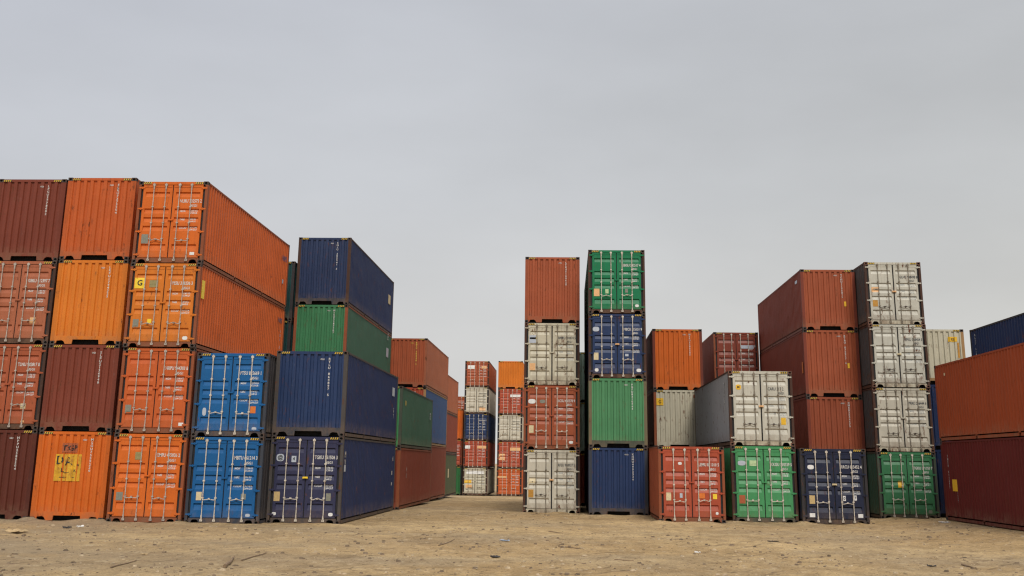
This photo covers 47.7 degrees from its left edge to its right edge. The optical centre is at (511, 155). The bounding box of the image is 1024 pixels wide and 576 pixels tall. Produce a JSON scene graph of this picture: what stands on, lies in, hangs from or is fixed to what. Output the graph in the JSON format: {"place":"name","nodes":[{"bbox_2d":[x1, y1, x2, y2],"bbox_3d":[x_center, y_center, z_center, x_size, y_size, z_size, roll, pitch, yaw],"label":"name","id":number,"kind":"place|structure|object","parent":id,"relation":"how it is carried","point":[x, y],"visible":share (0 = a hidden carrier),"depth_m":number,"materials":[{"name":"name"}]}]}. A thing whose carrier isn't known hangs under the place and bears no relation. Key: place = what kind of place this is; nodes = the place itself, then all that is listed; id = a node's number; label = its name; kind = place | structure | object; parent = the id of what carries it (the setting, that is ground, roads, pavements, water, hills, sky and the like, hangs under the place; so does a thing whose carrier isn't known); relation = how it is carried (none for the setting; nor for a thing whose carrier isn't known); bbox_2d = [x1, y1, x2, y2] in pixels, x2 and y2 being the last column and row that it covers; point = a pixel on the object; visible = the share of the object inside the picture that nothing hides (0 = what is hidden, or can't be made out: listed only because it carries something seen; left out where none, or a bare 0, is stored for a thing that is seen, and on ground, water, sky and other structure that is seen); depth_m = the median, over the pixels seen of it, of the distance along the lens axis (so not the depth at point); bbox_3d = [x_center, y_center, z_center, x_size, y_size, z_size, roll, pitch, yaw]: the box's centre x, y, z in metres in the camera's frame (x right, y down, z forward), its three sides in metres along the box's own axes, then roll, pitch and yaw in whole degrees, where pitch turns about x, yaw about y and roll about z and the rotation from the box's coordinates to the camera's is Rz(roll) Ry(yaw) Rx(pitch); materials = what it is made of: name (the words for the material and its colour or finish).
{"place":"outdoors","nodes":[
{"label":"outdoors","id":0,"kind":"place"},
{"bbox_2d":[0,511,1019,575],"bbox_3d":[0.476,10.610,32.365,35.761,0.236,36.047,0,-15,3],"label":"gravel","id":1,"kind":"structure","parent":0,"point":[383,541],"depth_m":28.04,"materials":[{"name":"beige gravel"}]},
{"bbox_2d":[0,464,1023,575],"bbox_3d":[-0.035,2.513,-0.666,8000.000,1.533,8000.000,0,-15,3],"label":"ground","id":2,"kind":"structure","parent":0,"point":[461,509],"depth_m":29.27,"materials":[{"name":"beige sand"}]},
{"bbox_2d":[0,430,39,518],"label":"shipping container","id":3,"kind":"object","parent":2,"relation":"on","point":[18,452],"visible":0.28,"depth_m":38.43,"materials":[{"name":"metal"}]},
{"bbox_2d":[0,344,48,430],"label":"shipping container","id":4,"kind":"object","parent":3,"relation":"on","point":[23,367],"visible":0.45,"depth_m":39.15,"materials":[{"name":"metal"}]},
{"bbox_2d":[3,346,45,426],"bbox_3d":[-16.453,7.779,39.098,1.171,2.700,0.135,0,-15,3],"label":"door","id":5,"kind":"structure","parent":4,"relation":"in","point":[24,374],"depth_m":39.12,"materials":[{"name":"paint"}]},
{"bbox_2d":[0,261,58,343],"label":"shipping container","id":6,"kind":"object","parent":4,"relation":"on","point":[27,293],"visible":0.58,"depth_m":39.91,"materials":[{"name":"metal"}]},
{"bbox_2d":[0,262,21,340],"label":"door","id":7,"kind":"structure","parent":6,"relation":"in","point":[10,275],"depth_m":39.96,"materials":[{"name":"paint"}]},
{"bbox_2d":[0,179,67,260],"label":"shipping container","id":8,"kind":"object","parent":6,"relation":"on","point":[32,212],"visible":0.38,"depth_m":40.67,"materials":[{"name":"metal"}]},
{"bbox_2d":[14,263,54,341],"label":"door","id":9,"kind":"structure","parent":6,"relation":"in","point":[35,288],"depth_m":39.87,"materials":[{"name":"paint"}]},
{"bbox_2d":[30,431,131,519],"bbox_3d":[-14.268,12.105,44.064,2.453,2.850,12.203,0,-15,3],"label":"shipping container","id":10,"kind":"object","parent":2,"relation":"on","point":[72,476],"visible":0.5,"depth_m":38.21,"materials":[{"name":"metal"}]},
{"bbox_2d":[39,344,132,433],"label":"shipping container","id":11,"kind":"object","parent":10,"relation":"on","point":[81,388],"visible":0.39,"depth_m":38.95,"materials":[{"name":"metal"}]},
{"bbox_2d":[50,260,130,345],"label":"shipping container","id":12,"kind":"object","parent":11,"relation":"on","point":[90,303],"visible":0.42,"depth_m":39.70,"materials":[{"name":"metal"}]},
{"bbox_2d":[59,178,139,260],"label":"shipping container","id":13,"kind":"object","parent":12,"relation":"on","point":[99,218],"visible":0.3,"depth_m":40.44,"materials":[{"name":"metal"}]},
{"bbox_2d":[106,433,204,522],"bbox_3d":[-11.591,12.023,43.514,2.450,2.800,12.261,0,-15,3],"label":"shipping container","id":14,"kind":"object","parent":2,"relation":"on","point":[148,477],"visible":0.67,"depth_m":37.69,"materials":[{"name":"metal"}]},
{"bbox_2d":[107,435,150,520],"bbox_3d":[-12.472,10.467,37.689,1.171,2.660,0.135,0,-15,3],"label":"door","id":15,"kind":"structure","parent":14,"relation":"in","point":[130,479],"depth_m":37.71,"materials":[{"name":"orange paint"}]},
{"bbox_2d":[115,347,208,434],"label":"shipping container","id":16,"kind":"object","parent":14,"relation":"on","point":[156,390],"visible":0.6,"depth_m":38.44,"materials":[{"name":"metal"}]},
{"bbox_2d":[117,349,158,430],"bbox_3d":[-12.431,7.764,38.434,1.171,2.660,0.135,0,-15,3],"label":"door","id":17,"kind":"structure","parent":16,"relation":"in","point":[141,371],"depth_m":38.46,"materials":[{"name":"orange paint"}]},
{"bbox_2d":[153,349,193,430],"bbox_3d":[-11.225,7.765,38.376,1.171,2.660,0.135,0,-15,3],"label":"door","id":18,"kind":"structure","parent":16,"relation":"in","point":[173,367],"depth_m":38.40,"materials":[{"name":"orange paint"}]},
{"bbox_2d":[123,263,285,355],"bbox_3d":[-11.517,6.574,44.918,2.451,2.840,12.261,0,-15,3],"label":"shipping container","id":19,"kind":"object","parent":16,"relation":"on","point":[200,306],"visible":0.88,"depth_m":39.40,"materials":[{"name":"metal"}]},
{"bbox_2d":[124,265,165,344],"bbox_3d":[-12.398,5.017,39.093,1.171,2.700,0.135,0,-15,3],"label":"door","id":20,"kind":"structure","parent":19,"relation":"in","point":[146,304],"depth_m":39.10,"materials":[{"name":"orange paint"}]},
{"bbox_2d":[160,265,199,344],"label":"door","id":21,"kind":"structure","parent":19,"relation":"in","point":[179,290],"depth_m":39.07,"materials":[{"name":"orange paint"}]},
{"bbox_2d":[131,181,289,308],"bbox_3d":[-11.470,3.821,45.673,2.452,2.860,12.261,0,-15,3],"label":"shipping container","id":22,"kind":"object","parent":19,"relation":"on","point":[209,225],"visible":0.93,"depth_m":40.26,"materials":[{"name":"metal"}]},
{"bbox_2d":[133,183,173,260],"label":"door","id":23,"kind":"structure","parent":22,"relation":"in","point":[156,208],"depth_m":39.88,"materials":[{"name":"orange paint"}]},
{"bbox_2d":[168,183,206,260],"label":"door","id":24,"kind":"structure","parent":22,"relation":"in","point":[187,208],"depth_m":39.82,"materials":[{"name":"orange paint"}]},
{"bbox_2d":[144,436,185,520],"bbox_3d":[-11.267,10.468,37.632,1.171,2.660,0.135,0,-15,3],"label":"door","id":25,"kind":"structure","parent":14,"relation":"in","point":[165,453],"depth_m":37.65,"materials":[{"name":"orange paint"}]},
{"bbox_2d":[184,436,270,523],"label":"shipping container","id":26,"kind":"object","parent":2,"relation":"on","point":[227,479],"visible":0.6,"depth_m":37.68,"materials":[{"name":"metal"}]},
{"bbox_2d":[185,439,226,521],"bbox_3d":[-9.951,10.530,37.656,1.171,2.590,0.135,0,-15,3],"label":"door","id":27,"kind":"structure","parent":26,"relation":"in","point":[210,456],"depth_m":37.68,"materials":[{"name":"blue paint"}]},
{"bbox_2d":[191,353,276,437],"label":"shipping container","id":28,"kind":"object","parent":26,"relation":"on","point":[234,394],"visible":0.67,"depth_m":38.38,"materials":[{"name":"metal"}]},
{"bbox_2d":[192,355,232,433],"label":"door","id":29,"kind":"structure","parent":28,"relation":"in","point":[216,372],"depth_m":38.38,"materials":[{"name":"blue paint"}]},
{"bbox_2d":[229,355,267,434],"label":"door","id":30,"kind":"structure","parent":28,"relation":"in","point":[248,372],"depth_m":38.34,"materials":[{"name":"blue paint"}]},
{"bbox_2d":[222,439,262,521],"bbox_3d":[-8.746,10.531,37.598,1.171,2.590,0.135,0,-15,3],"label":"door","id":31,"kind":"structure","parent":26,"relation":"in","point":[242,456],"depth_m":37.63,"materials":[{"name":"blue paint"}]},
{"bbox_2d":[266,436,395,523],"bbox_3d":[-6.576,12.287,44.241,2.448,2.800,12.261,0,-15,3],"label":"shipping container","id":32,"kind":"object","parent":2,"relation":"on","point":[337,480],"visible":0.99,"depth_m":38.62,"materials":[{"name":"metal"}]},
{"bbox_2d":[267,438,306,521],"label":"door","id":33,"kind":"structure","parent":32,"relation":"in","point":[288,481],"depth_m":38.43,"materials":[{"name":"blue paint"}]},
{"bbox_2d":[304,438,342,521],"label":"door","id":34,"kind":"structure","parent":32,"relation":"in","point":[322,456],"depth_m":38.39,"materials":[{"name":"blue paint"}]},
{"bbox_2d":[272,351,397,442],"bbox_3d":[-6.536,9.578,45.004,2.455,2.820,12.194,0,-15,3],"label":"shipping container","id":35,"kind":"object","parent":32,"relation":"on","point":[332,394],"visible":0.98,"depth_m":39.37,"materials":[{"name":"metal"}]},
{"bbox_2d":[393,448,431,509],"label":"shipping container","id":36,"kind":"object","parent":2,"relation":"on","point":[412,482],"visible":0.41,"depth_m":55.41,"materials":[{"name":"metal"}]},
{"bbox_2d":[390,386,432,450],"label":"shipping container","id":37,"kind":"object","parent":36,"relation":"on","point":[414,419],"visible":0.45,"depth_m":56.17,"materials":[{"name":"metal"}]},
{"bbox_2d":[428,446,445,499],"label":"shipping container","id":38,"kind":"object","parent":2,"relation":"on","point":[438,469],"visible":0.24,"depth_m":71.40,"materials":[{"name":"metal"}]},
{"bbox_2d":[405,387,447,446],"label":"shipping container","id":39,"kind":"object","parent":38,"relation":"on","point":[439,426],"visible":0.27,"depth_m":71.42,"materials":[{"name":"metal"}]},
{"bbox_2d":[391,338,448,398],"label":"shipping container","id":40,"kind":"object","parent":39,"relation":"on","point":[420,362],"visible":0.73,"depth_m":65.95,"materials":[{"name":"metal"}]},
{"bbox_2d":[462,468,494,495],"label":"shipping container","id":41,"kind":"object","parent":2,"relation":"on","point":[478,481],"visible":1,"depth_m":114.01,"materials":[{"name":"metal"}]},
{"bbox_2d":[463,441,494,467],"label":"shipping container","id":42,"kind":"object","parent":41,"relation":"on","point":[478,454],"visible":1,"depth_m":114.68,"materials":[{"name":"metal"}]},
{"bbox_2d":[464,414,495,442],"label":"shipping container","id":43,"kind":"object","parent":42,"relation":"on","point":[479,427],"visible":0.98,"depth_m":115.34,"materials":[{"name":"metal"}]},
{"bbox_2d":[464,387,495,418],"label":"shipping container","id":44,"kind":"object","parent":43,"relation":"on","point":[479,400],"visible":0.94,"depth_m":115.97,"materials":[{"name":"metal"}]},
{"bbox_2d":[465,361,496,393],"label":"shipping container","id":45,"kind":"object","parent":44,"relation":"on","point":[480,373],"visible":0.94,"depth_m":116.67,"materials":[{"name":"metal"}]},
{"bbox_2d":[523,449,579,512],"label":"shipping container","id":46,"kind":"object","parent":2,"relation":"on","point":[551,480],"visible":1,"depth_m":49.59,"materials":[{"name":"grey metal"}]},
{"bbox_2d":[523,451,550,511],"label":"door","id":47,"kind":"structure","parent":46,"relation":"in","point":[538,464],"depth_m":49.63,"materials":[{"name":"white paint"}]},
{"bbox_2d":[523,385,579,449],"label":"shipping container","id":48,"kind":"object","parent":46,"relation":"on","point":[551,418],"visible":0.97,"depth_m":50.31,"materials":[{"name":"metal"}]},
{"bbox_2d":[524,387,550,447],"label":"door","id":49,"kind":"structure","parent":48,"relation":"in","point":[539,413],"depth_m":50.33,"materials":[{"name":"paint"}]},
{"bbox_2d":[524,323,579,385],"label":"shipping container","id":50,"kind":"object","parent":48,"relation":"on","point":[551,354],"visible":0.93,"depth_m":50.99,"materials":[{"name":"beige metal"}]},
{"bbox_2d":[525,324,550,382],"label":"door","id":51,"kind":"structure","parent":50,"relation":"in","point":[539,353],"depth_m":51.00,"materials":[{"name":"beige paint"}]},
{"bbox_2d":[525,257,579,322],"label":"shipping container","id":52,"kind":"object","parent":50,"relation":"on","point":[552,289],"visible":0.8,"depth_m":51.71,"materials":[{"name":"metal"}]},
{"bbox_2d":[552,324,578,383],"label":"door","id":53,"kind":"structure","parent":50,"relation":"in","point":[564,337],"depth_m":50.95,"materials":[{"name":"beige paint"}]},
{"bbox_2d":[552,387,578,447],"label":"door","id":54,"kind":"structure","parent":48,"relation":"in","point":[564,406],"depth_m":50.28,"materials":[{"name":"paint"}]},
{"bbox_2d":[552,451,578,511],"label":"door","id":55,"kind":"structure","parent":46,"relation":"in","point":[564,471],"depth_m":49.56,"materials":[{"name":"white paint"}]},
{"bbox_2d":[584,447,648,514],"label":"shipping container","id":56,"kind":"object","parent":2,"relation":"on","point":[616,481],"visible":1,"depth_m":47.85,"materials":[{"name":"metal"}]},
{"bbox_2d":[584,378,647,449],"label":"shipping container","id":57,"kind":"object","parent":56,"relation":"on","point":[615,412],"visible":0.98,"depth_m":48.57,"materials":[{"name":"metal"}]},
{"bbox_2d":[584,313,646,390],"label":"shipping container","id":58,"kind":"object","parent":57,"relation":"on","point":[614,345],"visible":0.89,"depth_m":49.32,"materials":[{"name":"metal"}]},
{"bbox_2d":[589,315,616,375],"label":"door","id":59,"kind":"structure","parent":58,"relation":"in","point":[604,340],"depth_m":49.31,"materials":[{"name":"paint"}]},
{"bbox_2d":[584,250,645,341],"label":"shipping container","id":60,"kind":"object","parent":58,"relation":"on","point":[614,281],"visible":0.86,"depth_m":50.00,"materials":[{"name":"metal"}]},
{"bbox_2d":[589,251,615,311],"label":"door","id":61,"kind":"structure","parent":60,"relation":"in","point":[603,270],"depth_m":50.01,"materials":[{"name":"paint"}]},
{"bbox_2d":[617,251,644,311],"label":"door","id":62,"kind":"structure","parent":60,"relation":"in","point":[629,271],"depth_m":49.95,"materials":[{"name":"paint"}]},
{"bbox_2d":[617,315,645,376],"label":"door","id":63,"kind":"structure","parent":58,"relation":"in","point":[630,335],"depth_m":49.26,"materials":[{"name":"paint"}]},
{"bbox_2d":[648,446,725,522],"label":"shipping container","id":64,"kind":"object","parent":2,"relation":"on","point":[686,484],"visible":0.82,"depth_m":42.93,"materials":[{"name":"metal"}]},
{"bbox_2d":[659,448,691,520],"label":"door","id":65,"kind":"structure","parent":64,"relation":"in","point":[676,477],"depth_m":42.92,"materials":[{"name":"paint"}]},
{"bbox_2d":[691,448,724,520],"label":"door","id":66,"kind":"structure","parent":64,"relation":"in","point":[706,472],"depth_m":42.86,"materials":[{"name":"paint"}]},
{"bbox_2d":[724,445,798,522],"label":"shipping container","id":67,"kind":"object","parent":2,"relation":"on","point":[760,483],"visible":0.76,"depth_m":43.56,"materials":[{"name":"metal"}]},
{"bbox_2d":[694,371,794,446],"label":"shipping container","id":68,"kind":"object","parent":67,"relation":"on","point":[744,408],"visible":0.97,"depth_m":44.41,"materials":[{"name":"white metal"}]},
{"bbox_2d":[729,372,761,443],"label":"door","id":69,"kind":"structure","parent":68,"relation":"in","point":[746,400],"depth_m":44.27,"materials":[{"name":"white paint"}]},
{"bbox_2d":[760,373,793,443],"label":"door","id":70,"kind":"structure","parent":68,"relation":"in","point":[774,388],"depth_m":44.21,"materials":[{"name":"white paint"}]},
{"bbox_2d":[731,448,764,520],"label":"door","id":71,"kind":"structure","parent":67,"relation":"in","point":[749,479],"depth_m":43.55,"materials":[{"name":"green paint"}]},
{"bbox_2d":[763,448,797,520],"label":"door","id":72,"kind":"structure","parent":67,"relation":"in","point":[779,493],"depth_m":43.50,"materials":[{"name":"green paint"}]},
{"bbox_2d":[796,448,869,523],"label":"shipping container","id":73,"kind":"object","parent":2,"relation":"on","point":[832,486],"visible":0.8,"depth_m":43.03,"materials":[{"name":"metal"}]},
{"bbox_2d":[801,450,835,521],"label":"door","id":74,"kind":"structure","parent":73,"relation":"in","point":[819,480],"depth_m":43.04,"materials":[{"name":"paint"}]},
{"bbox_2d":[833,451,868,522],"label":"door","id":75,"kind":"structure","parent":73,"relation":"in","point":[848,474],"depth_m":43.00,"materials":[{"name":"paint"}]},
{"bbox_2d":[866,452,939,518],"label":"shipping container","id":76,"kind":"object","parent":2,"relation":"on","point":[902,484],"visible":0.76,"depth_m":48.56,"materials":[{"name":"metal"}]},
{"bbox_2d":[878,453,909,516],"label":"door","id":77,"kind":"structure","parent":76,"relation":"in","point":[896,499],"depth_m":48.52,"materials":[{"name":"green paint"}]},
{"bbox_2d":[862,387,934,451],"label":"shipping container","id":78,"kind":"object","parent":76,"relation":"on","point":[898,420],"visible":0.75,"depth_m":49.25,"materials":[{"name":"white metal"}]},
{"bbox_2d":[873,389,904,449],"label":"door","id":79,"kind":"structure","parent":78,"relation":"in","point":[889,406],"depth_m":49.22,"materials":[{"name":"white paint"}]},
{"bbox_2d":[858,324,929,389],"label":"shipping container","id":80,"kind":"object","parent":78,"relation":"on","point":[893,356],"visible":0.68,"depth_m":49.90,"materials":[{"name":"white metal"}]},
{"bbox_2d":[870,326,899,385],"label":"door","id":81,"kind":"structure","parent":80,"relation":"in","point":[885,343],"depth_m":49.87,"materials":[{"name":"white paint"}]},
{"bbox_2d":[853,262,924,328],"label":"shipping container","id":82,"kind":"object","parent":80,"relation":"on","point":[889,293],"visible":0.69,"depth_m":50.66,"materials":[{"name":"white metal"}]},
{"bbox_2d":[865,263,894,322],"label":"door","id":83,"kind":"structure","parent":82,"relation":"in","point":[880,276],"depth_m":50.62,"materials":[{"name":"white paint"}]},
{"bbox_2d":[893,264,923,322],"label":"door","id":84,"kind":"structure","parent":82,"relation":"in","point":[907,300],"depth_m":50.57,"materials":[{"name":"white paint"}]},
{"bbox_2d":[898,326,928,385],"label":"door","id":85,"kind":"structure","parent":80,"relation":"in","point":[912,367],"depth_m":49.81,"materials":[{"name":"white paint"}]},
{"bbox_2d":[902,390,933,449],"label":"door","id":86,"kind":"structure","parent":78,"relation":"in","point":[915,411],"depth_m":49.17,"materials":[{"name":"white paint"}]},
{"bbox_2d":[906,454,938,517],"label":"door","id":87,"kind":"structure","parent":76,"relation":"in","point":[920,474],"depth_m":48.48,"materials":[{"name":"green paint"}]},
{"bbox_2d":[919,450,945,516],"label":"shipping container","id":88,"kind":"object","parent":2,"relation":"on","point":[940,483],"visible":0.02,"depth_m":51.51,"materials":[{"name":"metal"}]},
{"bbox_2d":[930,385,940,449],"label":"shipping container","id":89,"kind":"object","parent":88,"relation":"on","point":[935,417],"visible":0.04,"depth_m":52.26,"materials":[{"name":"metal"}]},
{"bbox_2d":[926,329,965,384],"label":"shipping container","id":90,"kind":"object","parent":89,"relation":"on","point":[945,346],"visible":0.23,"depth_m":53.03,"materials":[{"name":"metal"}]},
{"bbox_2d":[940,437,1023,530],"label":"shipping container","id":91,"kind":"object","parent":2,"relation":"on","point":[983,481],"visible":1,"depth_m":39.70,"materials":[{"name":"metal"}]},
{"bbox_2d":[934,342,1023,440],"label":"shipping container","id":92,"kind":"object","parent":91,"relation":"on","point":[979,396],"visible":0.94,"depth_m":40.01,"materials":[{"name":"metal"}]},
{"bbox_2d":[0,0,1023,463],"label":"sky","id":93,"kind":"structure","parent":0,"point":[744,146],"materials":[{"name":"grey"}]},
{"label":"shipping container","id":94,"kind":"object","parent":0,"visible":0},
{"bbox_2d":[969,313,1023,355],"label":"shipping container","id":95,"kind":"object","parent":94,"relation":"on","point":[1004,333],"visible":0.58,"depth_m":45.23,"materials":[{"name":"metal"}]},
{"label":"shipping container","id":96,"kind":"object","parent":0,"visible":0},
{"bbox_2d":[292,304,391,372],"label":"shipping container","id":97,"kind":"object","parent":96,"relation":"on","point":[336,328],"visible":0.61,"depth_m":52.76,"materials":[{"name":"metal"}]},
{"bbox_2d":[295,237,393,335],"bbox_3d":[-8.351,7.033,59.808,2.450,3.100,13.718,0,-15,3],"label":"shipping container","id":98,"kind":"object","parent":97,"relation":"on","point":[343,271],"visible":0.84,"depth_m":53.50,"materials":[{"name":"metal"}]},
{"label":"shipping container","id":99,"kind":"object","parent":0,"visible":0},
{"bbox_2d":[647,390,695,447],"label":"shipping container","id":100,"kind":"object","parent":99,"relation":"on","point":[670,417],"visible":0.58,"depth_m":56.31,"materials":[{"name":"metal"}]},
{"bbox_2d":[646,329,702,394],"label":"shipping container","id":101,"kind":"object","parent":100,"relation":"on","point":[674,359],"visible":0.68,"depth_m":57.04,"materials":[{"name":"metal"}]},
{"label":"shipping container","id":102,"kind":"object","parent":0,"visible":0},
{"bbox_2d":[702,332,759,384],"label":"shipping container","id":103,"kind":"object","parent":102,"relation":"on","point":[723,352],"visible":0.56,"depth_m":63.48,"materials":[{"name":"metal"}]},
{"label":"shipping container","id":104,"kind":"object","parent":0,"visible":0},
{"bbox_2d":[784,397,865,449],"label":"shipping container","id":105,"kind":"object","parent":104,"relation":"on","point":[828,422],"visible":0.56,"depth_m":50.99,"materials":[{"name":"metal"}]},
{"bbox_2d":[759,330,861,399],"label":"shipping container","id":106,"kind":"object","parent":105,"relation":"on","point":[821,363],"visible":0.75,"depth_m":51.78,"materials":[{"name":"metal"}]},
{"bbox_2d":[758,269,857,353],"bbox_3d":[14.586,8.046,58.176,2.446,2.730,12.194,0,-15,3],"label":"shipping container","id":107,"kind":"object","parent":106,"relation":"on","point":[799,301],"visible":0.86,"depth_m":52.56,"materials":[{"name":"metal"}]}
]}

